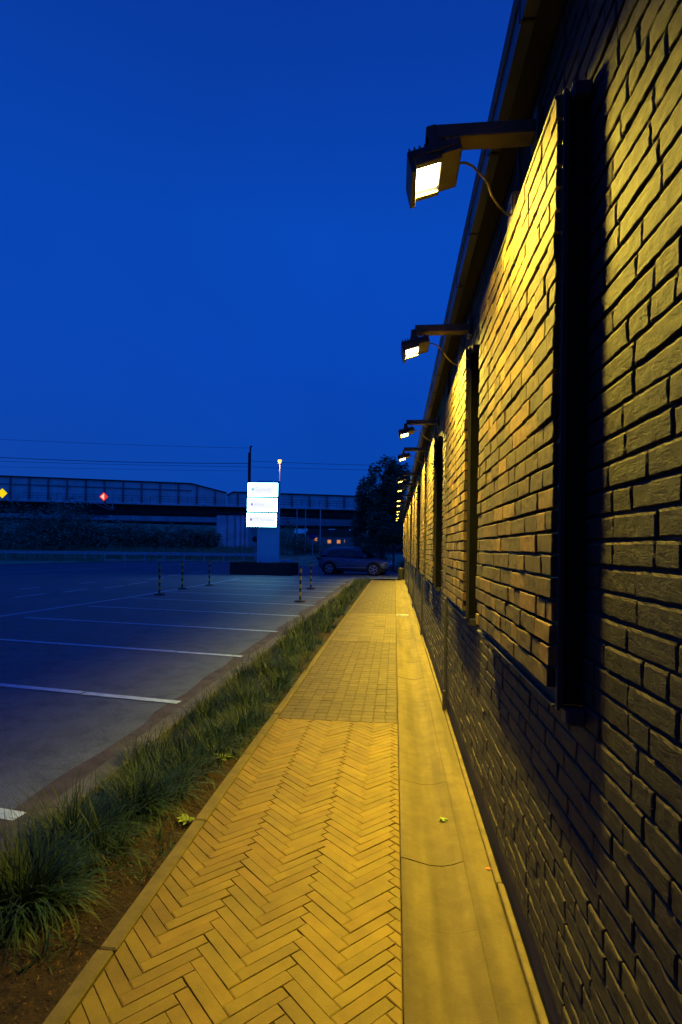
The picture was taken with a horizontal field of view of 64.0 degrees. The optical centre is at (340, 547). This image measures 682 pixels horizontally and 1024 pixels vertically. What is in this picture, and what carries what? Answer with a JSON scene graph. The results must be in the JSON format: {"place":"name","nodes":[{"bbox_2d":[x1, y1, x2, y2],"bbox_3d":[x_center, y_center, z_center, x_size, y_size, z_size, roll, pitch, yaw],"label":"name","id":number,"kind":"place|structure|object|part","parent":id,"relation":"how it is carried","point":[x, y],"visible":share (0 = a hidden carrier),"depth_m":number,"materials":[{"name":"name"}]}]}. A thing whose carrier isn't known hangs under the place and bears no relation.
{"place":"outdoors","nodes":[
{"label":"outdoors","id":0,"kind":"place"},
{"bbox_2d":[0,559,153,564],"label":"road verge","id":1,"kind":"structure","parent":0,"point":[2,562],"depth_m":48.82,"materials":[{"name":"green plant"}]},
{"bbox_2d":[0,550,256,561],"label":"guard rail","id":2,"kind":"object","parent":1,"relation":"on","point":[138,553],"visible":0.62,"depth_m":54.95,"materials":[{"name":"metal"}]},
{"bbox_2d":[0,540,281,561],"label":"tall weeds","id":3,"kind":"object","parent":1,"relation":"on","point":[61,557],"visible":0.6,"depth_m":61.04,"materials":[{"name":"green plant"}]},
{"bbox_2d":[0,521,293,561],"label":"grass bank","id":4,"kind":"structure","parent":0,"point":[159,526],"depth_m":101.19,"materials":[{"name":"green plant"}]},
{"bbox_2d":[0,496,46,549],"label":"bank bush","id":5,"kind":"object","parent":4,"relation":"on","point":[8,521],"visible":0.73,"depth_m":65.47,"materials":[{"name":"green plant"}]},
{"bbox_2d":[15,499,89,550],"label":"bank bush","id":6,"kind":"object","parent":4,"relation":"on","point":[53,528],"visible":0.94,"depth_m":64.53,"materials":[{"name":"green plant"}]},
{"bbox_2d":[45,494,100,548],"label":"bank bush","id":7,"kind":"object","parent":4,"relation":"on","point":[81,513],"visible":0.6,"depth_m":66.69,"materials":[{"name":"green plant"}]},
{"bbox_2d":[73,514,137,548],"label":"bank bush","id":8,"kind":"object","parent":4,"relation":"on","point":[108,529],"visible":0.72,"depth_m":68.28,"materials":[{"name":"green plant"}]},
{"bbox_2d":[0,513,216,525],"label":"road bridge","id":9,"kind":"structure","parent":4,"relation":"on","point":[177,520],"depth_m":93.60,"materials":[{"name":"grey concrete"}]},
{"bbox_2d":[90,515,108,516],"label":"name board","id":10,"kind":"object","parent":9,"relation":"attached to","point":[99,515],"visible":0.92,"depth_m":91.50,"materials":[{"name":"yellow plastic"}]},
{"bbox_2d":[110,519,170,548],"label":"bank bush","id":11,"kind":"object","parent":4,"relation":"on","point":[140,538],"visible":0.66,"depth_m":69.20,"materials":[{"name":"green plant"}]},
{"bbox_2d":[146,522,199,549],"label":"bank bush","id":12,"kind":"object","parent":4,"relation":"on","point":[180,534],"visible":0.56,"depth_m":69.31,"materials":[{"name":"green plant"}]},
{"bbox_2d":[181,525,222,550],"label":"bank bush","id":13,"kind":"object","parent":4,"relation":"on","point":[208,538],"visible":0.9,"depth_m":68.53,"materials":[{"name":"green plant"}]},
{"bbox_2d":[248,446,251,482],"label":"catenary mast","id":14,"kind":"object","parent":4,"relation":"on","point":[249,467],"visible":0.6,"depth_m":89.86,"materials":[{"name":"metal"}]},
{"bbox_2d":[2,439,228,447],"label":"overhead wire","id":15,"kind":"object","parent":14,"relation":"attached to","point":[118,444],"visible":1,"depth_m":89.24,"materials":[{"name":"metal"}]},
{"bbox_2d":[6,461,235,466],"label":"overhead wire","id":16,"kind":"object","parent":14,"relation":"attached to","point":[125,464],"visible":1,"depth_m":89.24,"materials":[{"name":"metal"}]},
{"bbox_2d":[30,467,212,470],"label":"overhead wire","id":17,"kind":"object","parent":14,"relation":"attached to","point":[134,469],"visible":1,"depth_m":89.34,"materials":[{"name":"metal"}]},
{"bbox_2d":[0,457,247,463],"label":"overhead wire","id":18,"kind":"object","parent":14,"relation":"attached to","point":[135,462],"visible":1,"depth_m":89.35,"materials":[{"name":"metal"}]},
{"bbox_2d":[259,461,398,465],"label":"overhead wire","id":19,"kind":"object","parent":14,"relation":"attached to","point":[315,463],"visible":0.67,"depth_m":90.62,"materials":[{"name":"metal"}]},
{"bbox_2d":[265,467,405,470],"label":"overhead wire","id":20,"kind":"object","parent":14,"relation":"attached to","point":[308,468],"visible":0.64,"depth_m":90.55,"materials":[{"name":"metal"}]},
{"bbox_2d":[256,517,360,528],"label":"road bridge","id":21,"kind":"structure","parent":4,"relation":"on","point":[312,523],"depth_m":92.00,"materials":[{"name":"grey concrete"}]},
{"bbox_2d":[3,553,403,993],"bbox_3d":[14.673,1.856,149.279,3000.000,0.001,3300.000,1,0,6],"label":"ground","id":22,"kind":"structure","parent":0,"point":[129,561],"depth_m":44.90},
{"bbox_2d":[0,580,369,1023],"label":"planting bed","id":23,"kind":"object","parent":22,"relation":"on","point":[89,948],"visible":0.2,"depth_m":2.32,"materials":[{"name":"soil"}]},
{"bbox_2d":[0,794,138,968],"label":"grass tuft","id":24,"kind":"object","parent":23,"relation":"on","point":[19,873],"visible":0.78,"depth_m":2.39,"materials":[{"name":"green plant"}]},
{"bbox_2d":[1,769,155,876],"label":"grass tuft","id":25,"kind":"object","parent":23,"relation":"on","point":[72,816],"visible":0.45,"depth_m":2.89,"materials":[{"name":"green plant"}]},
{"bbox_2d":[64,739,211,838],"bbox_3d":[-1.200,1.491,3.222,0.795,0.575,0.780,1,0,6],"label":"grass tuft","id":26,"kind":"object","parent":23,"relation":"on","point":[150,793],"visible":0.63,"depth_m":3.24,"materials":[{"name":"green plant"}]},
{"bbox_2d":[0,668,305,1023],"bbox_3d":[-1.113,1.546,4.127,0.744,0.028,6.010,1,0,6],"label":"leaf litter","id":27,"kind":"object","parent":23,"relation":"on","point":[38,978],"visible":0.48,"depth_m":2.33,"materials":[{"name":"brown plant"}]},
{"bbox_2d":[0,576,371,978],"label":"grass","id":28,"kind":"structure","parent":23,"relation":"on","point":[306,629],"depth_m":4.01,"materials":[{"name":"green plant"}]},
{"bbox_2d":[177,813,194,824],"bbox_3d":[-0.888,1.556,3.124,0.116,0.022,0.100,1,0,27],"label":"broadleaf weed","id":29,"kind":"object","parent":23,"relation":"on","point":[185,819],"visible":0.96,"depth_m":3.13,"materials":[{"name":"green plant"}]},
{"bbox_2d":[213,753,230,759],"bbox_3d":[-0.873,1.550,4.059,0.133,0.032,0.138,1,0,-33],"label":"broadleaf weed","id":30,"kind":"object","parent":23,"relation":"on","point":[222,756],"visible":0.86,"depth_m":4.07,"materials":[{"name":"green plant"}]},
{"bbox_2d":[0,561,404,809],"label":"car park","id":31,"kind":"structure","parent":22,"relation":"on","point":[50,736],"depth_m":9.07,"materials":[{"name":"grey asphalt"}]},
{"bbox_2d":[154,564,164,595],"bbox_3d":[-5.789,1.003,17.398,0.340,1.000,0.335,0,0,39],"label":"delineator post","id":32,"kind":"object","parent":31,"relation":"on","point":[158,594],"visible":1,"depth_m":17.37,"materials":[{"name":"black plastic"}]},
{"bbox_2d":[0,562,345,820],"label":"painted lines","id":33,"kind":"object","parent":31,"relation":"on","point":[17,813],"visible":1,"depth_m":8.42,"materials":[{"name":"white paint"}]},
{"bbox_2d":[0,580,350,838],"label":"car park edge","id":34,"kind":"object","parent":31,"relation":"on","point":[71,775],"visible":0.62,"depth_m":4.39,"materials":[{"name":"grey concrete"}]},
{"bbox_2d":[0,579,354,863],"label":"car park kerb","id":35,"kind":"object","parent":31,"relation":"on","point":[169,718],"visible":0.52,"depth_m":4.47,"materials":[{"name":"concrete"}]},
{"bbox_2d":[177,562,186,588],"bbox_3d":[-5.811,1.003,19.979,0.335,1.000,0.340,-1,-2,21],"label":"delineator post","id":36,"kind":"object","parent":31,"relation":"on","point":[181,587],"visible":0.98,"depth_m":19.95,"materials":[{"name":"black plastic"}]},
{"bbox_2d":[205,561,212,585],"bbox_3d":[-5.281,1.009,21.919,0.335,1.000,0.340,2,0,4],"label":"delineator post","id":37,"kind":"object","parent":31,"relation":"on","point":[208,584],"visible":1,"depth_m":21.89,"materials":[{"name":"black plastic"}]},
{"bbox_2d":[230,561,298,575],"bbox_3d":[-4.391,1.169,31.279,3.600,0.700,1.640,1,0,14],"label":"sign planter","id":38,"kind":"object","parent":31,"relation":"on","point":[256,568],"visible":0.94,"depth_m":30.52,"materials":[{"name":"black stone"}]},
{"bbox_2d":[246,481,279,562],"bbox_3d":[-4.431,-1.408,31.099,1.850,4.830,0.481,1,0,2],"label":"pylon sign","id":39,"kind":"object","parent":38,"relation":"on","point":[265,506],"visible":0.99,"depth_m":30.89,"materials":[{"name":"metal"}]},
{"bbox_2d":[248,560,291,562],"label":"planter grass","id":40,"kind":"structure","parent":38,"relation":"in","point":[274,562],"depth_m":30.93,"materials":[{"name":"green plant"}]},
{"bbox_2d":[294,567,305,601],"bbox_3d":[-1.171,1.058,15.752,0.340,1.000,0.335,2,-1,-15],"label":"delineator post","id":41,"kind":"object","parent":31,"relation":"on","point":[300,583],"visible":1,"depth_m":15.72,"materials":[{"name":"black plastic"}]},
{"bbox_2d":[306,563,314,588],"bbox_3d":[-1.140,1.058,20.712,0.340,1.000,0.335,1,0,-10],"label":"delineator post","id":42,"kind":"object","parent":31,"relation":"on","point":[310,587],"visible":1,"depth_m":20.69,"materials":[{"name":"black plastic"}]},
{"bbox_2d":[317,547,392,575],"bbox_3d":[0.873,0.792,32.671,4.334,1.700,2.160,1,0,17],"label":"parked car","id":43,"kind":"object","parent":31,"relation":"on","point":[331,561],"visible":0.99,"depth_m":31.94,"materials":[{"name":"blue paint"}]},
{"bbox_3d":[-0.399,0.305,32.228,0.960,0.425,0.179,1,0,17],"label":"side window","id":44,"kind":"part","parent":43,"relation":"part of","materials":[{"name":"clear glass"}]},
{"bbox_3d":[0.463,0.315,31.970,0.720,0.425,0.179,1,0,17],"label":"side window","id":45,"kind":"part","parent":43,"relation":"part of","materials":[{"name":"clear glass"}]},
{"bbox_3d":[1.174,0.341,31.766,0.680,0.390,0.194,1,0,17],"label":"side window","id":46,"kind":"part","parent":43,"relation":"part of","materials":[{"name":"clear glass"}]},
{"bbox_2d":[42,580,372,1023],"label":"path kerb","id":47,"kind":"structure","parent":22,"relation":"on","point":[69,1002],"depth_m":2.47,"materials":[{"name":"concrete"}]},
{"bbox_2d":[66,580,402,1023],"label":"path bedding","id":48,"kind":"object","parent":22,"relation":"on","point":[331,798],"visible":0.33,"depth_m":4.99,"materials":[{"name":"brown sand"}]},
{"bbox_2d":[67,718,401,1023],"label":"herringbone paving","id":49,"kind":"structure","parent":48,"relation":"on","point":[324,920],"depth_m":2.37,"materials":[{"name":"yellow brick"}]},
{"bbox_2d":[278,641,396,723],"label":"brown paving","id":50,"kind":"structure","parent":48,"relation":"on","point":[366,691],"depth_m":6.11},
{"bbox_2d":[331,613,395,642],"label":"ribbed paving","id":51,"kind":"structure","parent":48,"relation":"on","point":[354,631],"depth_m":10.56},
{"bbox_2d":[351,580,395,613],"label":"paving","id":52,"kind":"structure","parent":48,"relation":"on","point":[376,602],"depth_m":16.66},
{"bbox_2d":[214,512,255,547],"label":"bridge pier","id":53,"kind":"structure","parent":22,"relation":"on","point":[232,528],"depth_m":81.49,"materials":[{"name":"grey concrete"}]},
{"bbox_2d":[0,475,226,516],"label":"railway bridge","id":54,"kind":"structure","parent":53,"relation":"on","point":[141,498],"depth_m":81.07,"materials":[{"name":"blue metal"}]},
{"bbox_2d":[0,488,7,501],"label":"diamond sign","id":55,"kind":"object","parent":54,"relation":"attached to","point":[3,493],"visible":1,"depth_m":77.28,"materials":[{"name":"metal"}]},
{"bbox_2d":[90,496,112,508],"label":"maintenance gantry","id":56,"kind":"object","parent":54,"relation":"attached to","point":[100,502],"visible":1,"depth_m":77.96,"materials":[{"name":"metal"}]},
{"bbox_2d":[99,492,107,503],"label":"diamond sign","id":57,"kind":"object","parent":54,"relation":"attached to","point":[103,496],"visible":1,"depth_m":77.78,"materials":[{"name":"metal"}]},
{"bbox_2d":[227,491,364,519],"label":"railway bridge","id":58,"kind":"structure","parent":53,"relation":"on","point":[337,507],"depth_m":83.88,"materials":[{"name":"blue metal"}]},
{"bbox_2d":[321,530,344,550],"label":"distant house","id":59,"kind":"structure","parent":22,"relation":"on","point":[334,538],"depth_m":138.22,"materials":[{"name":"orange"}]},
{"bbox_2d":[351,542,391,561],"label":"shrub","id":60,"kind":"object","parent":22,"relation":"on","point":[376,555],"visible":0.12,"depth_m":44.87,"materials":[{"name":"green plant"}]},
{"bbox_2d":[349,454,410,558],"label":"broadleaf tree","id":61,"kind":"object","parent":22,"relation":"on","point":[377,507],"visible":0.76,"depth_m":41.35,"materials":[{"name":"green plant"}]},
{"bbox_2d":[373,521,403,571],"bbox_3d":[3.688,-0.064,37.204,3.037,3.547,2.112,1,0,6],"label":"young tree","id":62,"kind":"object","parent":22,"relation":"on","point":[392,534],"visible":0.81,"depth_m":36.99,"materials":[{"name":"green plant"}]},
{"bbox_2d":[389,557,403,572],"bbox_3d":[3.550,1.127,35.114,1.670,1.178,0.972,1,0,6],"label":"shrub","id":63,"kind":"object","parent":22,"relation":"on","point":[398,566],"visible":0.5,"depth_m":35.09,"materials":[{"name":"green plant"}]},
{"bbox_2d":[396,583,475,933],"bbox_3d":[1.439,1.700,11.914,0.470,0.155,30.800,1,0,6],"label":"channel bedding","id":64,"kind":"object","parent":22,"relation":"on","point":[425,784],"depth_m":2.81,"materials":[{"name":"grey concrete"}]},
{"bbox_2d":[395,580,536,1023],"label":"drainage channel","id":65,"kind":"object","parent":64,"relation":"on","point":[473,976],"visible":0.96,"depth_m":2.55,"materials":[{"name":"concrete"}]},
{"bbox_2d":[398,568,404,579],"bbox_3d":[3.041,1.307,27.583,0.350,0.600,0.345,1,0,6],"label":"litter bin","id":66,"kind":"object","parent":65,"relation":"on","point":[400,573],"visible":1,"depth_m":27.45,"materials":[{"name":"black plastic"}]},
{"bbox_2d":[404,579,548,1023],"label":"wall foot strip","id":67,"kind":"object","parent":22,"relation":"on","point":[535,997],"depth_m":2.43,"materials":[{"name":"concrete"}]},
{"bbox_2d":[402,0,681,1023],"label":"brick building","id":68,"kind":"structure","parent":22,"relation":"on","point":[542,548],"depth_m":1.47,"materials":[{"name":"brick"}]},
{"bbox_2d":[396,503,408,513],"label":"wall floodlight","id":69,"kind":"object","parent":68,"relation":"attached to","point":[398,510],"depth_m":20.19,"materials":[{"name":"brown metal"}]},
{"bbox_2d":[396,497,410,506],"bbox_3d":[2.013,-1.484,17.541,0.480,0.405,0.375,1,0,6],"label":"wall floodlight","id":70,"kind":"object","parent":68,"relation":"attached to","point":[398,504],"depth_m":17.42,"materials":[{"name":"brown metal"}]},
{"bbox_2d":[396,493,412,503],"bbox_3d":[1.837,-1.486,15.760,0.480,0.405,0.375,1,0,6],"label":"wall floodlight","id":71,"kind":"object","parent":68,"relation":"attached to","point":[398,499],"depth_m":15.64,"materials":[{"name":"brown metal"}]},
{"bbox_2d":[397,481,416,494],"bbox_3d":[1.564,-1.489,12.983,0.480,0.405,0.375,1,0,6],"label":"wall floodlight","id":72,"kind":"object","parent":68,"relation":"attached to","point":[405,484],"depth_m":12.87,"materials":[{"name":"brown metal"}]},
{"bbox_2d":[397,467,420,484],"bbox_3d":[1.389,-1.491,11.202,0.480,0.405,0.375,1,0,6],"label":"wall floodlight","id":73,"kind":"object","parent":68,"relation":"attached to","point":[401,479],"depth_m":11.09,"materials":[{"name":"brown metal"}]},
{"bbox_2d":[398,440,428,463],"bbox_3d":[1.115,-1.494,8.425,0.480,0.405,0.375,1,0,6],"label":"wall floodlight","id":74,"kind":"object","parent":68,"relation":"attached to","point":[404,456],"depth_m":8.31,"materials":[{"name":"brown metal"}]},
{"bbox_2d":[398,411,438,441],"bbox_3d":[0.940,-1.496,6.644,0.480,0.405,0.375,1,0,6],"label":"wall floodlight","id":75,"kind":"object","parent":68,"relation":"attached to","point":[406,431],"depth_m":6.53,"materials":[{"name":"brown metal"}]},
{"bbox_2d":[401,316,471,367],"bbox_3d":[0.667,-1.500,3.868,0.480,0.405,0.375,1,0,6],"label":"wall floodlight","id":76,"kind":"object","parent":68,"relation":"attached to","point":[415,345],"depth_m":3.76,"materials":[{"name":"brown metal"}]},
{"bbox_2d":[406,105,542,229],"bbox_3d":[0.491,-1.502,2.086,0.480,0.405,0.375,1,0,6],"label":"wall floodlight","id":77,"kind":"object","parent":68,"relation":"attached to","point":[433,165],"depth_m":1.98,"materials":[{"name":"brown metal"}]},
{"bbox_2d":[0,0,513,534],"label":"sky","id":78,"kind":"structure","parent":0,"point":[211,238],"materials":[{"name":"blue"}]},
{"bbox_2d":[280,553,403,566],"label":"verge","id":79,"kind":"structure","parent":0,"point":[304,560],"depth_m":55.45,"materials":[{"name":"green plant"}]},
{"bbox_2d":[278,459,281,480],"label":"street lamp","id":80,"kind":"object","parent":79,"relation":"on","point":[279,461],"visible":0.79,"depth_m":61.94,"materials":[{"name":"metal"}]},
{"bbox_2d":[280,514,307,555],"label":"shrub","id":81,"kind":"object","parent":79,"relation":"on","point":[295,545],"visible":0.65,"depth_m":59.77,"materials":[{"name":"green plant"}]},
{"bbox_2d":[305,506,305,548],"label":"steel pole","id":82,"kind":"object","parent":79,"relation":"on","point":[305,525],"visible":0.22,"depth_m":77.93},
{"bbox_2d":[285,538,331,554],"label":"shrub","id":83,"kind":"object","parent":79,"relation":"on","point":[315,548],"visible":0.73,"depth_m":61.82,"materials":[{"name":"green plant"}]},
{"bbox_2d":[309,532,315,561],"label":"road sign","id":84,"kind":"object","parent":79,"relation":"on","point":[312,535],"visible":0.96,"depth_m":51.99,"materials":[{"name":"metal"}]},
{"bbox_2d":[319,505,320,552],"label":"steel pole","id":85,"kind":"object","parent":79,"relation":"on","point":[320,525],"visible":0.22,"depth_m":69.94,"materials":[{"name":"grey metal"}]},
{"bbox_2d":[297,550,402,553],"bbox_3d":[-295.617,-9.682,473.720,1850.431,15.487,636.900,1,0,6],"label":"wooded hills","id":86,"kind":"structure","parent":0,"point":[397,552],"depth_m":165.74,"materials":[{"name":"green plant"}]},
{"bbox_2d":[306,529,328,549],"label":"distant house","id":87,"kind":"structure","parent":86,"relation":"on","point":[315,531],"depth_m":148.67,"materials":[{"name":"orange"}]},
{"bbox_2d":[294,533,402,550],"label":"distant woods","id":88,"kind":"object","parent":86,"relation":"on","point":[362,543],"visible":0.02,"depth_m":180.52,"materials":[{"name":"green plant"}]},
{"bbox_2d":[344,531,354,546],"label":"distant house","id":89,"kind":"structure","parent":86,"relation":"on","point":[347,537],"depth_m":157.89,"materials":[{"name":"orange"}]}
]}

